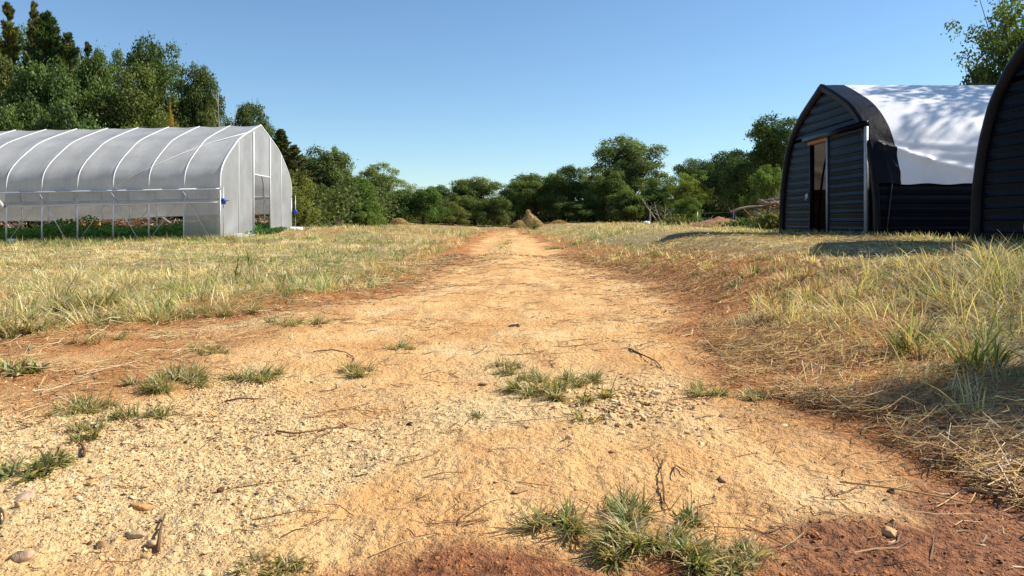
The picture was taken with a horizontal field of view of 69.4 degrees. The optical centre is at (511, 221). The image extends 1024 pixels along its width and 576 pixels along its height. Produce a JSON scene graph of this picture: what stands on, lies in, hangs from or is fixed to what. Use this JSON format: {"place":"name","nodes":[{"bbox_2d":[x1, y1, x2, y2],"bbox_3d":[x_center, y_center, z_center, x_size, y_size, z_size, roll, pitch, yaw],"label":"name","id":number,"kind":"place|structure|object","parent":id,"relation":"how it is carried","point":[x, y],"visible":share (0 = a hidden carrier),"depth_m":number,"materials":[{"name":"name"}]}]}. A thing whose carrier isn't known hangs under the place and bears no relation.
{"place":"outdoors","nodes":[
{"label":"outdoors","id":0,"kind":"place"},
{"bbox_2d":[0,230,1023,575],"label":"dirt track","id":1,"kind":"structure","parent":0,"point":[794,484],"depth_m":2.37,"materials":[{"name":"soil"}]},
{"bbox_2d":[8,550,34,562],"bbox_3d":[-1.099,0.752,1.653,0.058,0.034,0.036,0,0,-17],"label":"stone","id":2,"kind":"object","parent":1,"relation":"on","point":[21,556],"visible":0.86,"depth_m":1.65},
{"bbox_2d":[14,489,34,501],"bbox_3d":[-1.313,0.745,1.993,0.048,0.028,0.067,0,0,0],"label":"stone","id":3,"kind":"object","parent":1,"relation":"on","point":[27,494],"visible":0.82,"depth_m":1.99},
{"bbox_2d":[0,354,52,376],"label":"grass tuft","id":4,"kind":"object","parent":1,"relation":"on","point":[17,368],"visible":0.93,"depth_m":3.68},
{"bbox_2d":[0,443,87,482],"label":"grass tuft","id":5,"kind":"object","parent":1,"relation":"on","point":[48,462],"visible":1,"depth_m":2.18,"materials":[{"name":"plant"}]},
{"bbox_2d":[39,385,127,416],"bbox_3d":[-1.678,0.711,2.928,0.333,0.094,0.361,0,0,0],"label":"grass tuft","id":6,"kind":"object","parent":1,"relation":"on","point":[88,405],"visible":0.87,"depth_m":2.89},
{"bbox_2d":[60,417,114,445],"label":"grass tuft","id":7,"kind":"object","parent":1,"relation":"on","point":[75,427],"visible":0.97,"depth_m":2.59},
{"bbox_2d":[64,327,136,344],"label":"grass tuft","id":8,"kind":"object","parent":1,"relation":"on","point":[119,337],"visible":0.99,"depth_m":4.61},
{"bbox_2d":[95,541,109,549],"bbox_3d":[-0.958,0.759,1.728,0.036,0.021,0.024,0,0,0],"label":"stone","id":9,"kind":"object","parent":1,"relation":"on","point":[101,544],"visible":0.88,"depth_m":1.73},
{"bbox_2d":[125,530,144,538],"bbox_3d":[-0.905,0.757,1.781,0.054,0.029,0.035,0,0,0],"label":"stone","id":10,"kind":"object","parent":1,"relation":"on","point":[136,534],"visible":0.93,"depth_m":1.77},
{"bbox_2d":[128,503,153,510],"bbox_3d":[-0.980,0.755,1.958,0.072,0.020,0.029,0,0,9],"label":"stone","id":11,"kind":"object","parent":1,"relation":"on","point":[142,506],"visible":0.98,"depth_m":1.95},
{"bbox_2d":[98,397,190,422],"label":"grass tuft","id":12,"kind":"object","parent":1,"relation":"on","point":[125,414],"visible":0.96,"depth_m":2.78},
{"bbox_2d":[156,514,165,552],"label":"twig","id":13,"kind":"object","parent":1,"relation":"on","point":[159,540],"visible":1,"depth_m":1.74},
{"bbox_2d":[106,354,224,397],"bbox_3d":[-1.570,0.704,3.407,0.505,0.126,0.491,0,0,43],"label":"grass tuft","id":14,"kind":"object","parent":1,"relation":"on","point":[192,376],"visible":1,"depth_m":3.40,"materials":[{"name":"plant"}]},
{"bbox_2d":[184,339,235,355],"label":"grass tuft","id":15,"kind":"object","parent":1,"relation":"on","point":[204,348],"visible":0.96,"depth_m":4.17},
{"bbox_2d":[218,359,291,383],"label":"grass tuft","id":16,"kind":"object","parent":1,"relation":"on","point":[264,374],"visible":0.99,"depth_m":3.52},
{"bbox_2d":[222,545,320,575],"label":"grass tuft","id":17,"kind":"object","parent":1,"relation":"on","point":[278,566],"visible":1,"depth_m":1.58,"materials":[{"name":"plant"}]},
{"bbox_2d":[259,310,334,327],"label":"grass tuft","id":18,"kind":"object","parent":1,"relation":"on","point":[316,320],"visible":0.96,"depth_m":5.41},
{"bbox_2d":[276,420,357,433],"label":"twig","id":19,"kind":"object","parent":1,"relation":"on","point":[341,425],"visible":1,"depth_m":2.62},
{"bbox_2d":[337,356,381,380],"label":"grass tuft","id":20,"kind":"object","parent":1,"relation":"on","point":[352,367],"visible":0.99,"depth_m":3.65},
{"bbox_2d":[379,336,417,349],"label":"grass tuft","id":21,"kind":"object","parent":1,"relation":"on","point":[401,346],"visible":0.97,"depth_m":4.36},
{"bbox_2d":[486,355,530,376],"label":"grass tuft","id":22,"kind":"object","parent":1,"relation":"on","point":[512,365],"visible":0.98,"depth_m":3.78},
{"bbox_2d":[0,230,1023,575],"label":"straw litter","id":23,"kind":"object","parent":1,"relation":"on","point":[990,462],"visible":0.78,"depth_m":3.62,"materials":[{"name":"plant"}]},
{"bbox_2d":[500,488,612,546],"bbox_3d":[0.109,0.702,1.786,0.296,0.110,0.255,0,0,0],"label":"grass tuft","id":24,"kind":"object","parent":1,"relation":"on","point":[566,518],"visible":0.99,"depth_m":1.78,"materials":[{"name":"plant"}]},
{"bbox_2d":[494,362,624,406],"bbox_3d":[0.206,0.714,3.314,0.604,0.121,0.741,0,0,0],"label":"grass tuft","id":25,"kind":"object","parent":1,"relation":"on","point":[550,388],"visible":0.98,"depth_m":3.28,"materials":[{"name":"plant"}]},
{"bbox_2d":[566,401,620,424],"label":"grass tuft","id":26,"kind":"object","parent":1,"relation":"on","point":[578,412],"visible":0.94,"depth_m":2.79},
{"bbox_2d":[575,479,736,575],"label":"grass tuft","id":27,"kind":"object","parent":1,"relation":"on","point":[627,534],"visible":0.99,"depth_m":1.69,"materials":[{"name":"plant"}]},
{"bbox_2d":[657,451,669,510],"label":"twig","id":28,"kind":"object","parent":1,"relation":"on","point":[662,480],"visible":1,"depth_m":2.08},
{"bbox_2d":[683,376,741,397],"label":"grass tuft","id":29,"kind":"object","parent":1,"relation":"on","point":[697,390],"visible":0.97,"depth_m":3.14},
{"bbox_2d":[695,532,781,575],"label":"grass tuft","id":30,"kind":"object","parent":1,"relation":"on","point":[743,562],"visible":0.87,"depth_m":1.64,"materials":[{"name":"plant"}]},
{"bbox_2d":[736,381,783,402],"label":"grass tuft","id":31,"kind":"object","parent":1,"relation":"on","point":[752,396],"visible":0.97,"depth_m":3.10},
{"bbox_2d":[881,526,896,537],"bbox_3d":[0.895,0.739,1.761,0.036,0.020,0.031,0,0,34],"label":"stone","id":32,"kind":"object","parent":1,"relation":"on","point":[889,531],"visible":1,"depth_m":1.75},
{"bbox_2d":[840,481,975,503],"bbox_3d":[1.077,0.737,2.015,0.335,0.020,0.049,0,0,20],"label":"twig","id":33,"kind":"object","parent":1,"relation":"on","point":[845,482],"visible":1,"depth_m":2.01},
{"bbox_2d":[969,486,1015,496],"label":"twig","id":34,"kind":"object","parent":1,"relation":"on","point":[982,490],"visible":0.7,"depth_m":2.02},
{"bbox_2d":[0,220,1023,505],"bbox_3d":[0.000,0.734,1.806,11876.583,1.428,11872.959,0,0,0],"label":"ground","id":35,"kind":"structure","parent":0,"point":[708,256],"depth_m":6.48,"materials":[{"name":"plant"}]},
{"bbox_2d":[0,48,18,98],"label":"broadleaf tree","id":36,"kind":"object","parent":35,"relation":"on","point":[6,63],"visible":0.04,"depth_m":47.11,"materials":[{"name":"green plant"}]},
{"bbox_2d":[0,1,23,89],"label":"cedar tree","id":37,"kind":"object","parent":35,"relation":"on","point":[10,33],"visible":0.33,"depth_m":49.80,"materials":[{"name":"green plant"}]},
{"bbox_2d":[0,23,30,93],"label":"cedar tree","id":38,"kind":"object","parent":35,"relation":"on","point":[21,40],"visible":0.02,"depth_m":53.63,"materials":[{"name":"green plant"}]},
{"bbox_2d":[0,221,38,228],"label":"brush pile","id":39,"kind":"object","parent":35,"relation":"on","point":[9,225],"visible":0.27,"depth_m":37.92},
{"bbox_2d":[0,88,47,130],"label":"shrub","id":40,"kind":"object","parent":35,"relation":"on","point":[9,122],"visible":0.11,"depth_m":42.69,"materials":[{"name":"green plant"}]},
{"bbox_2d":[0,306,58,339],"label":"grass tuft","id":41,"kind":"object","parent":35,"relation":"on","point":[4,331],"visible":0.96,"depth_m":4.81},
{"bbox_2d":[21,0,39,70],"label":"cedar tree","id":42,"kind":"object","parent":35,"relation":"on","point":[33,13],"visible":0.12,"depth_m":51.97,"materials":[{"name":"green plant"}]},
{"bbox_2d":[2,10,74,95],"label":"cedar tree","id":43,"kind":"object","parent":35,"relation":"on","point":[47,37],"visible":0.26,"depth_m":49.59,"materials":[{"name":"green plant"}]},
{"bbox_2d":[0,47,100,127],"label":"broadleaf tree","id":44,"kind":"object","parent":35,"relation":"on","point":[49,89],"visible":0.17,"depth_m":44.76,"materials":[{"name":"green plant"}]},
{"bbox_2d":[42,31,81,89],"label":"cedar tree","id":45,"kind":"object","parent":35,"relation":"on","point":[69,51],"visible":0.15,"depth_m":49.46,"materials":[{"name":"green plant"}]},
{"bbox_2d":[29,92,109,130],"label":"shrub","id":46,"kind":"object","parent":35,"relation":"on","point":[64,112],"visible":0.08,"depth_m":42.20,"materials":[{"name":"green plant"}]},
{"bbox_2d":[41,286,128,310],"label":"grass tuft","id":47,"kind":"object","parent":35,"relation":"on","point":[92,300],"visible":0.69,"depth_m":5.92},
{"bbox_2d":[57,48,113,126],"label":"broadleaf tree","id":48,"kind":"object","parent":35,"relation":"on","point":[92,73],"visible":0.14,"depth_m":47.90,"materials":[{"name":"green plant"}]},
{"bbox_2d":[82,41,92,82],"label":"cedar tree","id":49,"kind":"object","parent":35,"relation":"on","point":[87,49],"visible":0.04,"depth_m":51.89,"materials":[{"name":"green plant"}]},
{"bbox_2d":[34,217,172,227],"bbox_3d":[-20.546,-0.113,38.099,9.786,1.522,2.155,0,0,0],"label":"brush pile","id":50,"kind":"object","parent":35,"relation":"on","point":[123,222],"visible":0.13,"depth_m":38.00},
{"bbox_2d":[91,39,128,95],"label":"broadleaf tree","id":51,"kind":"object","parent":35,"relation":"on","point":[117,57],"visible":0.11,"depth_m":54.39,"materials":[{"name":"green plant"}]},
{"bbox_2d":[74,59,184,128],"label":"broadleaf tree","id":52,"kind":"object","parent":35,"relation":"on","point":[126,106],"visible":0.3,"depth_m":46.11,"materials":[{"name":"green plant"}]},
{"bbox_2d":[0,214,268,241],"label":"crop foliage","id":53,"kind":"object","parent":35,"relation":"on","point":[105,230],"visible":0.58,"depth_m":26.67,"materials":[{"name":"green plant"}]},
{"bbox_2d":[115,106,182,217],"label":"shrub","id":54,"kind":"object","parent":35,"relation":"on","point":[159,120],"visible":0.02,"depth_m":42.47,"materials":[{"name":"green plant"}]},
{"bbox_2d":[0,124,299,240],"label":"greenhouse","id":55,"kind":"object","parent":35,"relation":"on","point":[210,181],"visible":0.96,"depth_m":26.95,"materials":[{"name":"white plastic"}]},
{"bbox_2d":[98,298,206,323],"bbox_3d":[-2.672,0.658,5.573,0.818,0.168,0.787,0,0,0],"label":"grass tuft","id":56,"kind":"object","parent":35,"relation":"on","point":[192,314],"visible":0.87,"depth_m":5.46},
{"bbox_2d":[119,30,192,126],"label":"broadleaf tree","id":57,"kind":"object","parent":35,"relation":"on","point":[163,73],"visible":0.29,"depth_m":55.84,"materials":[{"name":"green plant"}]},
{"bbox_2d":[175,56,227,127],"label":"broadleaf tree","id":58,"kind":"object","parent":35,"relation":"on","point":[196,93],"visible":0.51,"depth_m":49.39,"materials":[{"name":"green plant"}]},
{"bbox_2d":[202,98,232,126],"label":"broadleaf tree","id":59,"kind":"object","parent":35,"relation":"on","point":[209,120],"visible":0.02,"depth_m":47.46,"materials":[{"name":"green plant"}]},
{"bbox_2d":[186,291,264,317],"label":"grass tuft","id":60,"kind":"object","parent":35,"relation":"on","point":[252,308],"visible":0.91,"depth_m":5.87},
{"bbox_2d":[223,98,278,138],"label":"broadleaf tree","id":61,"kind":"object","parent":35,"relation":"on","point":[247,114],"visible":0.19,"depth_m":61.49,"materials":[{"name":"green plant"}]},
{"bbox_2d":[245,227,288,235],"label":"doorway weeds","id":62,"kind":"object","parent":35,"relation":"on","point":[276,230],"visible":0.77,"depth_m":29.72,"materials":[{"name":"green plant"}]},
{"bbox_2d":[272,128,291,158],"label":"cedar tree","id":63,"kind":"object","parent":35,"relation":"on","point":[281,142],"visible":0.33,"depth_m":53.79,"materials":[{"name":"green plant"}]},
{"bbox_2d":[291,173,321,226],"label":"shrub","id":64,"kind":"object","parent":35,"relation":"on","point":[304,215],"visible":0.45,"depth_m":45.63,"materials":[{"name":"green plant"}]},
{"bbox_2d":[283,145,334,226],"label":"cedar tree","id":65,"kind":"object","parent":35,"relation":"on","point":[292,164],"visible":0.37,"depth_m":49.87,"materials":[{"name":"green plant"}]},
{"bbox_2d":[299,144,360,206],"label":"broadleaf tree","id":66,"kind":"object","parent":35,"relation":"on","point":[326,168],"visible":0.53,"depth_m":56.83,"materials":[{"name":"green plant"}]},
{"bbox_2d":[347,199,386,225],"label":"shrub","id":67,"kind":"object","parent":35,"relation":"on","point":[373,217],"visible":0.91,"depth_m":56.51,"materials":[{"name":"green plant"}]},
{"bbox_2d":[350,175,383,216],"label":"shrub","id":68,"kind":"object","parent":35,"relation":"on","point":[370,189],"visible":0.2,"depth_m":59.84,"materials":[{"name":"green plant"}]},
{"bbox_2d":[0,169,757,227],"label":"undergrowth","id":69,"kind":"object","parent":35,"relation":"on","point":[331,196],"visible":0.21,"depth_m":56.02,"materials":[{"name":"green plant"}]},
{"bbox_2d":[355,161,405,194],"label":"broadleaf tree","id":70,"kind":"object","parent":35,"relation":"on","point":[387,182],"visible":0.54,"depth_m":75.19,"materials":[{"name":"green plant"}]},
{"bbox_2d":[387,218,423,224],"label":"hay pile","id":71,"kind":"object","parent":35,"relation":"on","point":[398,221],"visible":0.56,"depth_m":65.61,"materials":[{"name":"plant"}]},
{"bbox_2d":[391,179,424,193],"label":"broadleaf tree","id":72,"kind":"object","parent":35,"relation":"on","point":[411,188],"visible":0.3,"depth_m":83.30,"materials":[{"name":"green plant"}]},
{"bbox_2d":[389,187,453,223],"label":"shrub","id":73,"kind":"object","parent":35,"relation":"on","point":[423,203],"visible":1,"depth_m":70.63,"materials":[{"name":"green plant"}]},
{"bbox_2d":[424,184,450,204],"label":"broadleaf tree","id":74,"kind":"object","parent":35,"relation":"on","point":[439,188],"visible":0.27,"depth_m":85.73,"materials":[{"name":"green plant"}]},
{"bbox_2d":[426,201,471,225],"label":"shrub","id":75,"kind":"object","parent":35,"relation":"on","point":[460,213],"visible":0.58,"depth_m":75.05,"materials":[{"name":"green plant"}]},
{"bbox_2d":[442,190,476,224],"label":"broadleaf tree","id":76,"kind":"object","parent":35,"relation":"on","point":[463,201],"visible":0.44,"depth_m":83.31,"materials":[{"name":"green plant"}]},
{"bbox_2d":[448,175,502,224],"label":"broadleaf tree","id":77,"kind":"object","parent":35,"relation":"on","point":[481,190],"visible":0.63,"depth_m":88.43,"materials":[{"name":"green plant"}]},
{"bbox_2d":[469,194,515,226],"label":"shrub","id":78,"kind":"object","parent":35,"relation":"on","point":[492,209],"visible":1,"depth_m":80.78,"materials":[{"name":"green plant"}]},
{"bbox_2d":[499,181,537,221],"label":"shrub","id":79,"kind":"object","parent":35,"relation":"on","point":[513,196],"visible":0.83,"depth_m":85.67,"materials":[{"name":"green plant"}]},
{"bbox_2d":[498,172,551,217],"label":"broadleaf tree","id":80,"kind":"object","parent":35,"relation":"on","point":[531,184],"visible":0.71,"depth_m":86.40,"materials":[{"name":"green plant"}]},
{"bbox_2d":[508,210,543,228],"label":"haystack","id":81,"kind":"object","parent":35,"relation":"on","point":[529,218],"visible":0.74,"depth_m":71.56,"materials":[{"name":"plant"}]},
{"bbox_2d":[530,174,556,221],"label":"broadleaf tree","id":82,"kind":"object","parent":35,"relation":"on","point":[551,219],"visible":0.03,"depth_m":89.65,"materials":[{"name":"green plant"}]},
{"bbox_2d":[536,163,589,221],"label":"broadleaf tree","id":83,"kind":"object","parent":35,"relation":"on","point":[563,186],"visible":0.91,"depth_m":85.25,"materials":[{"name":"green plant"}]},
{"bbox_2d":[549,197,614,222],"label":"shrub","id":84,"kind":"object","parent":35,"relation":"on","point":[574,211],"visible":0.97,"depth_m":80.61,"materials":[{"name":"green plant"}]},
{"bbox_2d":[574,166,594,201],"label":"broadleaf tree","id":85,"kind":"object","parent":35,"relation":"on","point":[581,176],"visible":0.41,"depth_m":89.21,"materials":[{"name":"green plant"}]},
{"bbox_2d":[578,173,610,221],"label":"broadleaf tree","id":86,"kind":"object","parent":35,"relation":"on","point":[590,178],"visible":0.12,"depth_m":87.34,"materials":[{"name":"green plant"}]},
{"bbox_2d":[580,167,633,221],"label":"broadleaf tree","id":87,"kind":"object","parent":35,"relation":"on","point":[605,185],"visible":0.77,"depth_m":80.96,"materials":[{"name":"green plant"}]},
{"bbox_2d":[586,133,670,222],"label":"broadleaf tree","id":88,"kind":"object","parent":35,"relation":"on","point":[629,159],"visible":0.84,"depth_m":84.70,"materials":[{"name":"green plant"}]},
{"bbox_2d":[603,190,667,222],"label":"shrub","id":89,"kind":"object","parent":35,"relation":"on","point":[630,204],"visible":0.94,"depth_m":76.64,"materials":[{"name":"green plant"}]},
{"bbox_2d":[639,177,676,222],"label":"broadleaf tree","id":90,"kind":"object","parent":35,"relation":"on","point":[661,191],"visible":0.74,"depth_m":76.90,"materials":[{"name":"green plant"}]},
{"bbox_2d":[654,211,698,224],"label":"weed clump","id":91,"kind":"object","parent":35,"relation":"on","point":[673,220],"visible":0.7,"depth_m":37.89,"materials":[{"name":"green plant"}]},
{"bbox_2d":[668,196,703,223],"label":"shrub","id":92,"kind":"object","parent":35,"relation":"on","point":[682,207],"visible":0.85,"depth_m":61.44,"materials":[{"name":"green plant"}]},
{"bbox_2d":[660,172,713,222],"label":"broadleaf tree","id":93,"kind":"object","parent":35,"relation":"on","point":[686,187],"visible":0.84,"depth_m":67.35,"materials":[{"name":"green plant"}]},
{"bbox_2d":[664,158,718,214],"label":"broadleaf tree","id":94,"kind":"object","parent":35,"relation":"on","point":[699,168],"visible":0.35,"depth_m":83.24,"materials":[{"name":"green plant"}]},
{"bbox_2d":[677,216,737,227],"bbox_3d":[7.191,0.091,25.547,3.207,0.633,2.108,0,0,0],"label":"earth mound","id":95,"kind":"object","parent":35,"relation":"on","point":[708,223],"visible":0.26,"depth_m":25.26,"materials":[{"name":"brown soil"}]},
{"bbox_2d":[701,148,747,220],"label":"broadleaf tree","id":96,"kind":"object","parent":35,"relation":"on","point":[718,174],"visible":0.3,"depth_m":69.36,"materials":[{"name":"green plant"}]},
{"bbox_2d":[703,213,762,227],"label":"weed clump","id":97,"kind":"object","parent":35,"relation":"on","point":[743,221],"visible":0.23,"depth_m":24.35,"materials":[{"name":"green plant"}]},
{"bbox_2d":[715,157,756,219],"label":"broadleaf tree","id":98,"kind":"object","parent":35,"relation":"on","point":[729,183],"visible":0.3,"depth_m":54.62,"materials":[{"name":"green plant"}]},
{"bbox_2d":[731,189,779,223],"bbox_3d":[9.653,-0.426,27.039,3.167,1.492,1.969,0,0,21],"label":"brush pile","id":99,"kind":"object","parent":35,"relation":"on","point":[771,202],"visible":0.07,"depth_m":26.87,"materials":[{"name":"grey wood"}]},
{"bbox_2d":[738,162,782,218],"bbox_3d":[12.387,-1.275,35.999,2.507,3.356,2.365,0,0,3],"label":"shrub","id":100,"kind":"object","parent":35,"relation":"on","point":[764,184],"visible":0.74,"depth_m":35.74,"materials":[{"name":"green plant"}]},
{"bbox_2d":[731,110,796,192],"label":"broadleaf tree","id":101,"kind":"object","parent":35,"relation":"on","point":[771,143],"visible":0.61,"depth_m":50.96,"materials":[{"name":"green plant"}]},
{"bbox_2d":[749,206,778,230],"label":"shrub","id":102,"kind":"object","parent":35,"relation":"on","point":[770,220],"visible":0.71,"depth_m":20.90,"materials":[{"name":"green plant"}]},
{"bbox_2d":[779,84,995,237],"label":"shed","id":103,"kind":"structure","parent":35,"relation":"on","point":[900,159],"depth_m":13.41,"materials":[{"name":"black metal"}]},
{"bbox_2d":[826,126,867,235],"bbox_3d":[6.242,-0.680,13.841,0.055,1.980,1.653,0,0,0],"label":"sliding door","id":104,"kind":"structure","parent":103,"relation":"in","point":[846,153],"depth_m":13.79,"materials":[{"name":"black metal"}]},
{"bbox_2d":[850,297,995,357],"bbox_3d":[2.081,0.529,3.804,0.700,0.304,0.638,0,0,0],"label":"grass tuft","id":105,"kind":"object","parent":35,"relation":"on","point":[911,339],"visible":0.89,"depth_m":3.78,"materials":[{"name":"plant"}]},
{"bbox_2d":[916,308,1023,371],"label":"grass tuft","id":106,"kind":"object","parent":35,"relation":"on","point":[995,354],"visible":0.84,"depth_m":3.35,"materials":[{"name":"plant"}]},
{"bbox_2d":[940,0,1023,83],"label":"broadleaf tree","id":107,"kind":"object","parent":35,"relation":"on","point":[1008,21],"visible":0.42,"depth_m":24.66,"materials":[{"name":"green plant"}]},
{"bbox_2d":[959,25,1023,84],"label":"broadleaf tree","id":108,"kind":"object","parent":35,"relation":"on","point":[988,74],"visible":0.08,"depth_m":23.25,"materials":[{"name":"green plant"}]},
{"bbox_2d":[970,40,1023,242],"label":"shed","id":109,"kind":"structure","parent":35,"relation":"on","point":[997,197],"depth_m":9.49,"materials":[{"name":"black metal"}]},
{"bbox_2d":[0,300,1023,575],"bbox_3d":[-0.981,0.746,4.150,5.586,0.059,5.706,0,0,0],"label":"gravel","id":110,"kind":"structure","parent":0,"point":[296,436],"depth_m":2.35,"materials":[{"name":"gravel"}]},
{"bbox_2d":[0,0,1023,219],"label":"sky","id":111,"kind":"structure","parent":0,"point":[440,92],"materials":[{"name":"blue"}]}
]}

